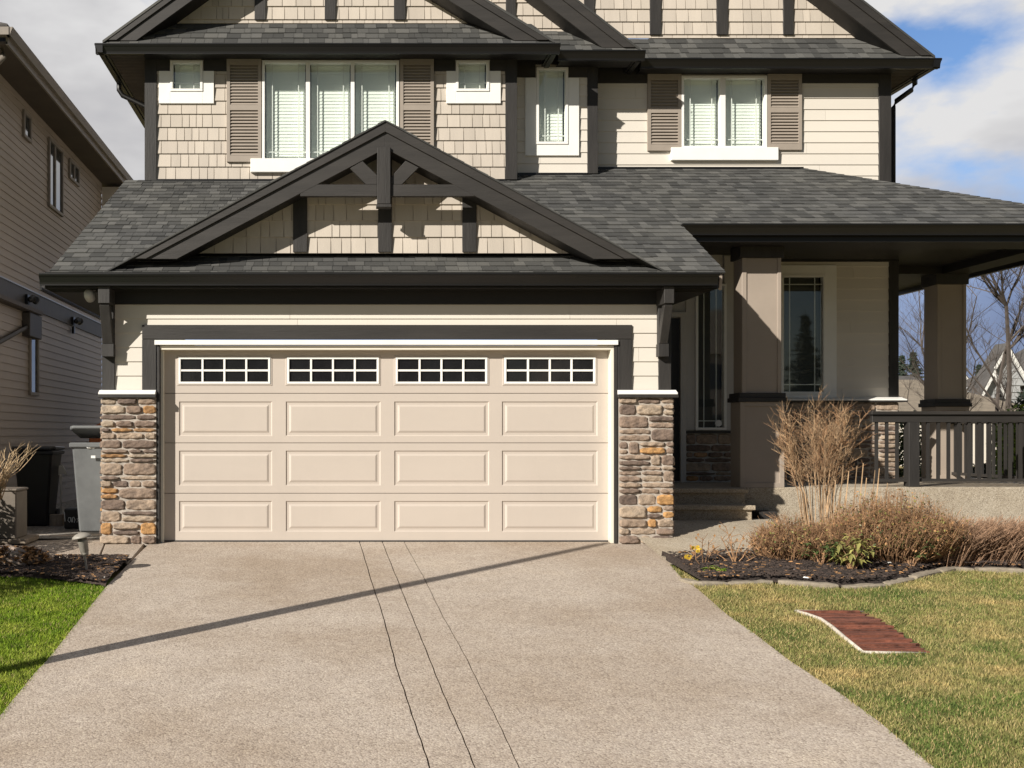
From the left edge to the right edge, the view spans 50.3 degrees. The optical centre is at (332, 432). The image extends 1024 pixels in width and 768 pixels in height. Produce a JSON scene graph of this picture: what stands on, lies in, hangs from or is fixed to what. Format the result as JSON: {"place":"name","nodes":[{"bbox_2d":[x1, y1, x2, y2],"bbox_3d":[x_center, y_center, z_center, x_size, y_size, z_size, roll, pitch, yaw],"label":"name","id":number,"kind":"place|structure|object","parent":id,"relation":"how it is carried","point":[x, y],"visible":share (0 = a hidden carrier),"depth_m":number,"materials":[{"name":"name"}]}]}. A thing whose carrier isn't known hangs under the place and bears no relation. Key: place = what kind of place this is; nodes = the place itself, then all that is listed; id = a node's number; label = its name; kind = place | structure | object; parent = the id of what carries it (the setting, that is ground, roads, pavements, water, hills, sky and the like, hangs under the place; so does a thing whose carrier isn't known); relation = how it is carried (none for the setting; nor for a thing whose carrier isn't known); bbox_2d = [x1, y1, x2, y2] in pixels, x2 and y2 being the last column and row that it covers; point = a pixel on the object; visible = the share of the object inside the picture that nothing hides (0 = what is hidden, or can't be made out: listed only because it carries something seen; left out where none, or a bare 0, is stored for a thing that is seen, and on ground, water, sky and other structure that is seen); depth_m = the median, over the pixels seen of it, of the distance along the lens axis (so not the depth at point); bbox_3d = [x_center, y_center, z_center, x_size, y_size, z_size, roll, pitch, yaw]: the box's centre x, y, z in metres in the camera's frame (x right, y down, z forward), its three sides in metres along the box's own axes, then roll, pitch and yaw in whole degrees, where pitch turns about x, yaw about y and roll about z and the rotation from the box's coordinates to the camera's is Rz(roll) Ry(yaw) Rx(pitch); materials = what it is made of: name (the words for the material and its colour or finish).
{"place":"outdoors","nodes":[
{"label":"outdoors","id":0,"kind":"place"},
{"bbox_2d":[0,575,113,718],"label":"lawn","id":1,"kind":"structure","parent":0,"point":[107,583],"depth_m":8.75,"materials":[{"name":"green plant"}]},
{"bbox_2d":[27,499,101,538],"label":"gravel","id":2,"kind":"structure","parent":0,"point":[49,531],"depth_m":12.85,"materials":[{"name":"grey gravel"}]},
{"bbox_2d":[11,446,64,525],"bbox_3d":[-3.797,0.681,13.769,0.560,1.020,0.648,0,0,0],"label":"wheelie bin","id":3,"kind":"object","parent":2,"relation":"on","point":[37,475],"visible":0.78,"depth_m":13.53,"materials":[{"name":"black plastic"}]},
{"bbox_2d":[50,514,63,525],"bbox_3d":[-3.531,1.118,13.645,0.163,0.146,0.110,0,0,0],"label":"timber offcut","id":4,"kind":"object","parent":2,"relation":"on","point":[56,519],"visible":0.95,"depth_m":13.60,"materials":[{"name":"brown wood"}]},
{"bbox_2d":[58,465,66,513],"bbox_3d":[-3.525,0.807,13.910,0.111,0.768,0.020,0,0,0],"label":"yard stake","id":5,"kind":"object","parent":2,"relation":"on","point":[62,470],"visible":0.85,"depth_m":13.90,"materials":[{"name":"black metal"}]},
{"bbox_2d":[64,507,78,528],"bbox_3d":[-3.216,1.065,13.344,0.222,0.251,0.312,0,0,0],"label":"black crate","id":6,"kind":"object","parent":2,"relation":"on","point":[71,521],"visible":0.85,"depth_m":13.20,"materials":[{"name":"black plastic"}]},
{"bbox_2d":[69,426,101,532],"bbox_3d":[-2.873,0.553,12.869,0.500,1.275,0.598,0,0,0],"label":"wheelie bin","id":7,"kind":"object","parent":2,"relation":"on","point":[87,467],"visible":0.58,"depth_m":12.64,"materials":[{"name":"grey plastic"}]},
{"bbox_2d":[89,423,101,441],"bbox_3d":[-3.060,0.221,14.175,0.286,0.715,0.350,0,0,0],"label":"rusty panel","id":8,"kind":"object","parent":2,"relation":"on","point":[95,439],"visible":0.05,"depth_m":14.00,"materials":[{"name":"brown metal"}]},
{"bbox_2d":[0,542,933,767],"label":"driveway","id":9,"kind":"structure","parent":0,"point":[281,654],"depth_m":7.08,"materials":[{"name":"beige concrete"}]},
{"bbox_2d":[363,553,472,766],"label":"driveway joint bed","id":10,"kind":"object","parent":9,"relation":"on","point":[396,669],"visible":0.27,"depth_m":7.39,"materials":[{"name":"grey concrete"}]},
{"bbox_2d":[0,466,974,577],"bbox_3d":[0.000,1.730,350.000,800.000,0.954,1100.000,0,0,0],"label":"ground","id":11,"kind":"structure","parent":0,"point":[115,573],"depth_m":10.42,"materials":[{"name":"brown soil"}]},
{"bbox_2d":[11,534,104,558],"bbox_3d":[-3.028,1.268,11.739,1.017,0.158,2.048,0,0,-12],"label":"paving pad","id":12,"kind":"object","parent":11,"relation":"on","point":[63,546],"visible":0.23,"depth_m":11.55,"materials":[{"name":"grey concrete"}]},
{"bbox_2d":[0,487,38,543],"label":"planter","id":13,"kind":"object","parent":12,"relation":"on","point":[13,515],"visible":0.94,"depth_m":11.55,"materials":[{"name":"concrete"}]},
{"bbox_2d":[0,441,40,499],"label":"bare shrub","id":14,"kind":"object","parent":13,"relation":"in","point":[5,475],"visible":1,"depth_m":11.21,"materials":[{"name":"beige plant"}]},
{"bbox_2d":[0,558,131,586],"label":"side bed","id":15,"kind":"object","parent":11,"relation":"on","point":[45,576],"visible":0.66,"depth_m":9.93,"materials":[{"name":"brown soil"}]},
{"bbox_2d":[0,544,54,565],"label":"wrapped rock","id":16,"kind":"object","parent":15,"relation":"on","point":[10,554],"visible":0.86,"depth_m":10.26,"materials":[{"name":"stone"}]},
{"bbox_2d":[0,554,128,580],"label":"mulch chips","id":17,"kind":"object","parent":15,"relation":"on","point":[64,561],"visible":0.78,"depth_m":10.15,"materials":[{"name":"brown wood"}]},
{"bbox_2d":[72,532,91,569],"bbox_3d":[-2.361,1.194,10.040,0.187,0.514,0.188,0,0,0],"label":"path light","id":18,"kind":"object","parent":15,"relation":"on","point":[82,539],"visible":0.98,"depth_m":10.00,"materials":[{"name":"plastic"}]},
{"bbox_2d":[0,22,132,503],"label":"neighbor house","id":19,"kind":"structure","parent":11,"relation":"on","point":[62,169],"depth_m":16.70,"materials":[{"name":"beige plastic"}]},
{"bbox_2d":[21,109,31,142],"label":"window","id":20,"kind":"structure","parent":19,"relation":"in","point":[26,119],"depth_m":15.94,"materials":[{"name":"brown glass"}]},
{"bbox_2d":[28,338,38,395],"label":"window","id":21,"kind":"structure","parent":19,"relation":"in","point":[33,347],"depth_m":16.32,"materials":[{"name":"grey glass"}]},
{"bbox_2d":[47,136,63,216],"bbox_3d":[-4.575,-4.207,17.605,0.050,1.120,0.890,0,0,0],"label":"window","id":22,"kind":"structure","parent":19,"relation":"in","point":[55,161],"depth_m":17.53,"materials":[{"name":"black glass"}]},
{"bbox_2d":[68,158,79,186],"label":"window","id":23,"kind":"structure","parent":19,"relation":"in","point":[73,169],"depth_m":18.83,"materials":[{"name":"brown glass"}]},
{"bbox_2d":[102,544,144,567],"bbox_3d":[-2.253,1.286,11.085,0.441,0.171,1.082,0,0,0],"label":"paving pad","id":24,"kind":"object","parent":11,"relation":"on","point":[132,551],"visible":0.47,"depth_m":11.25,"materials":[{"name":"beige concrete"}]},
{"bbox_2d":[39,0,1023,544],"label":"house","id":25,"kind":"structure","parent":11,"relation":"on","point":[455,270],"depth_m":13.07,"materials":[{"name":"beige wood"}]},
{"bbox_2d":[159,60,213,103],"bbox_3d":[-1.973,-4.738,14.628,0.743,0.606,0.545,0,0,0],"label":"window","id":26,"kind":"structure","parent":25,"relation":"in","point":[186,82],"depth_m":14.37,"materials":[{"name":"white glass"}]},
{"bbox_2d":[251,60,398,172],"bbox_3d":[-0.029,-4.272,14.615,2.154,1.539,0.570,0,0,0],"label":"window","id":27,"kind":"structure","parent":25,"relation":"in","point":[310,107],"depth_m":14.46,"materials":[{"name":"white glass"}]},
{"bbox_2d":[164,351,607,542],"bbox_3d":[0.593,0.129,11.725,4.925,2.170,0.071,0,0,0],"label":"garage door","id":28,"kind":"structure","parent":25,"relation":"in","point":[260,446],"depth_m":11.70,"materials":[{"name":"paint"}]},
{"bbox_2d":[446,60,500,103],"bbox_3d":[1.898,-4.738,14.628,0.732,0.606,0.545,0,0,0],"label":"window","id":29,"kind":"structure","parent":25,"relation":"in","point":[472,82],"depth_m":14.37,"materials":[{"name":"white glass"}]},
{"bbox_2d":[525,67,578,155],"bbox_3d":[3.012,-4.425,14.905,0.740,1.240,0.550,0,0,0],"label":"window","id":30,"kind":"structure","parent":25,"relation":"in","point":[551,98],"depth_m":14.64,"materials":[{"name":"white glass"}]},
{"bbox_2d":[671,318,679,480],"bbox_3d":[4.414,-0.451,14.489,0.592,2.207,0.019,0,0,0],"label":"entry door","id":31,"kind":"structure","parent":25,"relation":"in","point":[675,322],"depth_m":14.48,"materials":[{"name":"black wood"}]},
{"bbox_2d":[695,284,726,429],"bbox_3d":[5.125,-1.026,14.720,0.477,2.043,0.550,0,0,0],"label":"window","id":32,"kind":"structure","parent":25,"relation":"in","point":[710,307],"depth_m":14.56,"materials":[{"name":"black glass"}]},
{"bbox_2d":[670,76,778,160],"bbox_3d":[5.472,-4.410,15.165,1.495,1.214,0.570,0,0,0],"label":"window","id":33,"kind":"structure","parent":25,"relation":"in","point":[724,118],"depth_m":15.01,"materials":[{"name":"white glass"}]},
{"bbox_2d":[781,265,836,396],"bbox_3d":[6.602,-1.369,15.175,0.885,1.949,0.550,0,0,0],"label":"window","id":34,"kind":"structure","parent":25,"relation":"in","point":[808,292],"depth_m":15.01,"materials":[{"name":"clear glass"}]},
{"bbox_2d":[639,519,802,563],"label":"walkway","id":35,"kind":"structure","parent":11,"relation":"on","point":[686,532],"depth_m":11.64,"materials":[{"name":"beige concrete"}]},
{"bbox_2d":[661,522,1023,586],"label":"garden bed","id":36,"kind":"object","parent":11,"relation":"on","point":[670,558],"visible":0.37,"depth_m":10.01,"materials":[{"name":"brown soil"}]},
{"bbox_2d":[684,533,719,563],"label":"rose canes","id":37,"kind":"object","parent":36,"relation":"on","point":[697,547],"visible":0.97,"depth_m":10.23,"materials":[{"name":"yellow plant"}]},
{"bbox_2d":[701,566,726,570],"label":"leafy shrub","id":38,"kind":"object","parent":36,"relation":"on","point":[717,568],"visible":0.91,"depth_m":9.98,"materials":[{"name":"green plant"}]},
{"bbox_2d":[713,521,755,561],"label":"rose canes","id":39,"kind":"object","parent":36,"relation":"on","point":[731,544],"visible":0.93,"depth_m":10.30,"materials":[{"name":"yellow plant"}]},
{"bbox_2d":[745,510,829,560],"bbox_3d":[4.488,1.010,10.528,0.858,0.538,0.712,0,0,0],"label":"brown bush","id":40,"kind":"object","parent":36,"relation":"on","point":[773,542],"visible":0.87,"depth_m":10.39,"materials":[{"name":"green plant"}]},
{"bbox_2d":[766,386,873,528],"bbox_3d":[5.054,0.331,11.117,0.996,1.687,0.923,0,0,-37],"label":"vase shrub","id":41,"kind":"object","parent":36,"relation":"on","point":[801,471],"visible":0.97,"depth_m":11.06,"materials":[{"name":"beige plant"}]},
{"bbox_2d":[799,540,845,563],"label":"leafy shrub","id":42,"kind":"object","parent":36,"relation":"on","point":[827,552],"visible":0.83,"depth_m":10.19,"materials":[{"name":"green plant"}]},
{"bbox_2d":[798,513,881,561],"bbox_3d":[4.912,1.035,10.402,0.864,0.516,0.716,0,0,0],"label":"brown bush","id":43,"kind":"object","parent":36,"relation":"on","point":[834,535],"visible":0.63,"depth_m":10.30,"materials":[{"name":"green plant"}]},
{"bbox_2d":[668,548,1023,579],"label":"mulch chips","id":44,"kind":"object","parent":36,"relation":"on","point":[872,574],"visible":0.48,"depth_m":10.11,"materials":[{"name":"brown wood"}]},
{"bbox_2d":[828,533,879,568],"bbox_3d":[4.906,1.154,10.046,0.439,0.370,0.467,0,0,-41],"label":"leafy shrub","id":45,"kind":"object","parent":36,"relation":"on","point":[854,558],"visible":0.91,"depth_m":10.03,"materials":[{"name":"green plant"}]},
{"bbox_2d":[825,463,887,531],"bbox_3d":[5.305,0.780,10.754,0.663,0.941,0.292,0,0,-17],"label":"cut back shrub","id":46,"kind":"object","parent":36,"relation":"on","point":[831,514],"visible":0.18,"depth_m":10.75,"materials":[{"name":"beige plant"}]},
{"bbox_2d":[810,486,978,564],"bbox_3d":[5.523,0.897,10.531,1.494,0.779,1.238,0,0,0],"label":"brown bush","id":47,"kind":"object","parent":36,"relation":"on","point":[899,525],"visible":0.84,"depth_m":10.29,"materials":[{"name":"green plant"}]},
{"bbox_2d":[882,536,940,566],"bbox_3d":[5.594,1.155,10.293,0.501,0.329,0.404,0,0,37],"label":"leafy shrub","id":48,"kind":"object","parent":36,"relation":"on","point":[914,560],"visible":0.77,"depth_m":10.24,"materials":[{"name":"brown plant"}]},
{"bbox_2d":[931,513,1020,566],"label":"feathery grass","id":49,"kind":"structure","parent":36,"relation":"on","point":[968,551],"depth_m":10.35,"materials":[{"name":"beige plant"}]},
{"bbox_2d":[969,515,1023,565],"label":"feathery grass","id":50,"kind":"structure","parent":36,"relation":"on","point":[1010,553],"depth_m":10.40,"materials":[{"name":"beige plant"}]},
{"bbox_2d":[899,355,907,375],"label":"conifer","id":51,"kind":"object","parent":11,"relation":"on","point":[902,372],"visible":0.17,"depth_m":87.85,"materials":[{"name":"green plant"}]},
{"bbox_2d":[899,410,920,476],"bbox_3d":[8.950,0.450,16.603,1.022,1.608,0.344,0,0,0],"label":"corner shrub","id":52,"kind":"object","parent":11,"relation":"on","point":[901,462],"visible":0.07,"depth_m":16.57,"materials":[{"name":"green plant"}]},
{"bbox_2d":[904,350,923,377],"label":"conifer","id":53,"kind":"object","parent":11,"relation":"on","point":[911,366],"visible":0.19,"depth_m":84.86,"materials":[{"name":"green plant"}]},
{"bbox_2d":[899,277,1010,410],"bbox_3d":[17.138,-2.394,30.695,4.372,7.416,4.083,0,0,0],"label":"bare tree","id":54,"kind":"object","parent":11,"relation":"on","point":[922,349],"visible":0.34,"depth_m":30.36,"materials":[{"name":"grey plant"}]},
{"bbox_2d":[920,463,996,478],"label":"hedge","id":55,"kind":"object","parent":11,"relation":"on","point":[974,471],"visible":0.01,"depth_m":20.35,"materials":[{"name":"green plant"}]},
{"bbox_2d":[974,362,981,374],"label":"conifer","id":56,"kind":"object","parent":11,"relation":"on","point":[978,367],"visible":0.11,"depth_m":89.91,"materials":[{"name":"green plant"}]},
{"bbox_2d":[966,266,1023,449],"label":"bare tree","id":57,"kind":"object","parent":11,"relation":"on","point":[1010,336],"visible":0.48,"depth_m":24.67,"materials":[{"name":"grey plant"}]},
{"bbox_2d":[992,404,1023,478],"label":"hedge","id":58,"kind":"object","parent":11,"relation":"on","point":[1014,448],"visible":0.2,"depth_m":19.43,"materials":[{"name":"green plant"}]},
{"bbox_2d":[1011,389,1023,410],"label":"dark shrub","id":59,"kind":"object","parent":11,"relation":"on","point":[1020,400],"visible":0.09,"depth_m":23.08,"materials":[{"name":"green plant"}]},
{"bbox_2d":[0,0,1023,389],"label":"sky","id":60,"kind":"structure","parent":0,"point":[960,129],"materials":[{"name":"blue"}]},
{"bbox_2d":[671,565,1023,767],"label":"lawn","id":61,"kind":"structure","parent":0,"point":[864,612],"depth_m":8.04,"materials":[{"name":"green plant"}]},
{"bbox_2d":[679,578,727,587],"bbox_3d":[3.374,1.387,9.724,0.394,0.091,0.237,0,0,0],"label":"edging stone","id":62,"kind":"object","parent":61,"relation":"on","point":[692,581],"visible":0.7,"depth_m":9.64,"materials":[{"name":"concrete"}]},
{"bbox_2d":[727,579,772,584],"bbox_3d":[3.822,1.388,9.730,0.443,0.082,0.117,0,0,-8],"label":"edging stone","id":63,"kind":"object","parent":61,"relation":"on","point":[744,582],"visible":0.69,"depth_m":9.69,"materials":[{"name":"concrete"}]},
{"bbox_2d":[778,580,838,588],"bbox_3d":[4.289,1.390,9.636,0.501,0.100,0.121,0,0,19],"label":"edging stone","id":64,"kind":"object","parent":61,"relation":"on","point":[813,584],"visible":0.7,"depth_m":9.59,"materials":[{"name":"concrete"}]},
{"bbox_2d":[794,610,929,653],"bbox_3d":[4.043,1.508,8.122,0.599,0.128,1.177,0,0,0],"label":"wooden board","id":65,"kind":"object","parent":61,"relation":"on","point":[861,631],"visible":0.96,"depth_m":8.04,"materials":[{"name":"wood"}]},
{"bbox_2d":[841,583,887,588],"bbox_3d":[4.773,1.400,9.591,0.461,0.081,0.120,0,0,-13],"label":"edging stone","id":66,"kind":"object","parent":61,"relation":"on","point":[862,585],"visible":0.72,"depth_m":9.55,"materials":[{"name":"concrete"}]},
{"bbox_2d":[883,577,914,585],"bbox_3d":[5.186,1.386,9.778,0.399,0.090,0.111,0,0,-31],"label":"edging stone","id":67,"kind":"object","parent":61,"relation":"on","point":[898,581],"visible":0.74,"depth_m":9.73,"materials":[{"name":"concrete"}]},
{"bbox_2d":[907,569,940,579],"bbox_3d":[5.566,1.359,10.043,0.452,0.103,0.111,0,0,-36],"label":"edging stone","id":68,"kind":"object","parent":61,"relation":"on","point":[922,574],"visible":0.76,"depth_m":9.99,"materials":[{"name":"concrete"}]},
{"bbox_2d":[935,566,973,573],"bbox_3d":[5.966,1.341,10.266,0.417,0.092,0.160,0,0,-14],"label":"edging stone","id":69,"kind":"object","parent":61,"relation":"on","point":[949,568],"visible":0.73,"depth_m":10.23,"materials":[{"name":"concrete"}]},
{"bbox_2d":[974,567,1023,574],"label":"edging stone","id":70,"kind":"object","parent":61,"relation":"on","point":[1003,569],"visible":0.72,"depth_m":10.19,"materials":[{"name":"concrete"}]},
{"bbox_2d":[899,376,968,380],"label":"house","id":71,"kind":"structure","parent":0,"point":[904,378],"depth_m":65.99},
{"bbox_2d":[898,380,1017,465],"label":"house","id":72,"kind":"structure","parent":0,"point":[914,398],"depth_m":41.06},
{"bbox_2d":[966,343,1023,404],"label":"house","id":73,"kind":"structure","parent":0,"point":[985,381],"depth_m":45.93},
{"bbox_2d":[992,515,1023,560],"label":"feathery grass","id":74,"kind":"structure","parent":0,"point":[1020,555],"depth_m":10.50,"materials":[{"name":"beige plant"}]}
]}

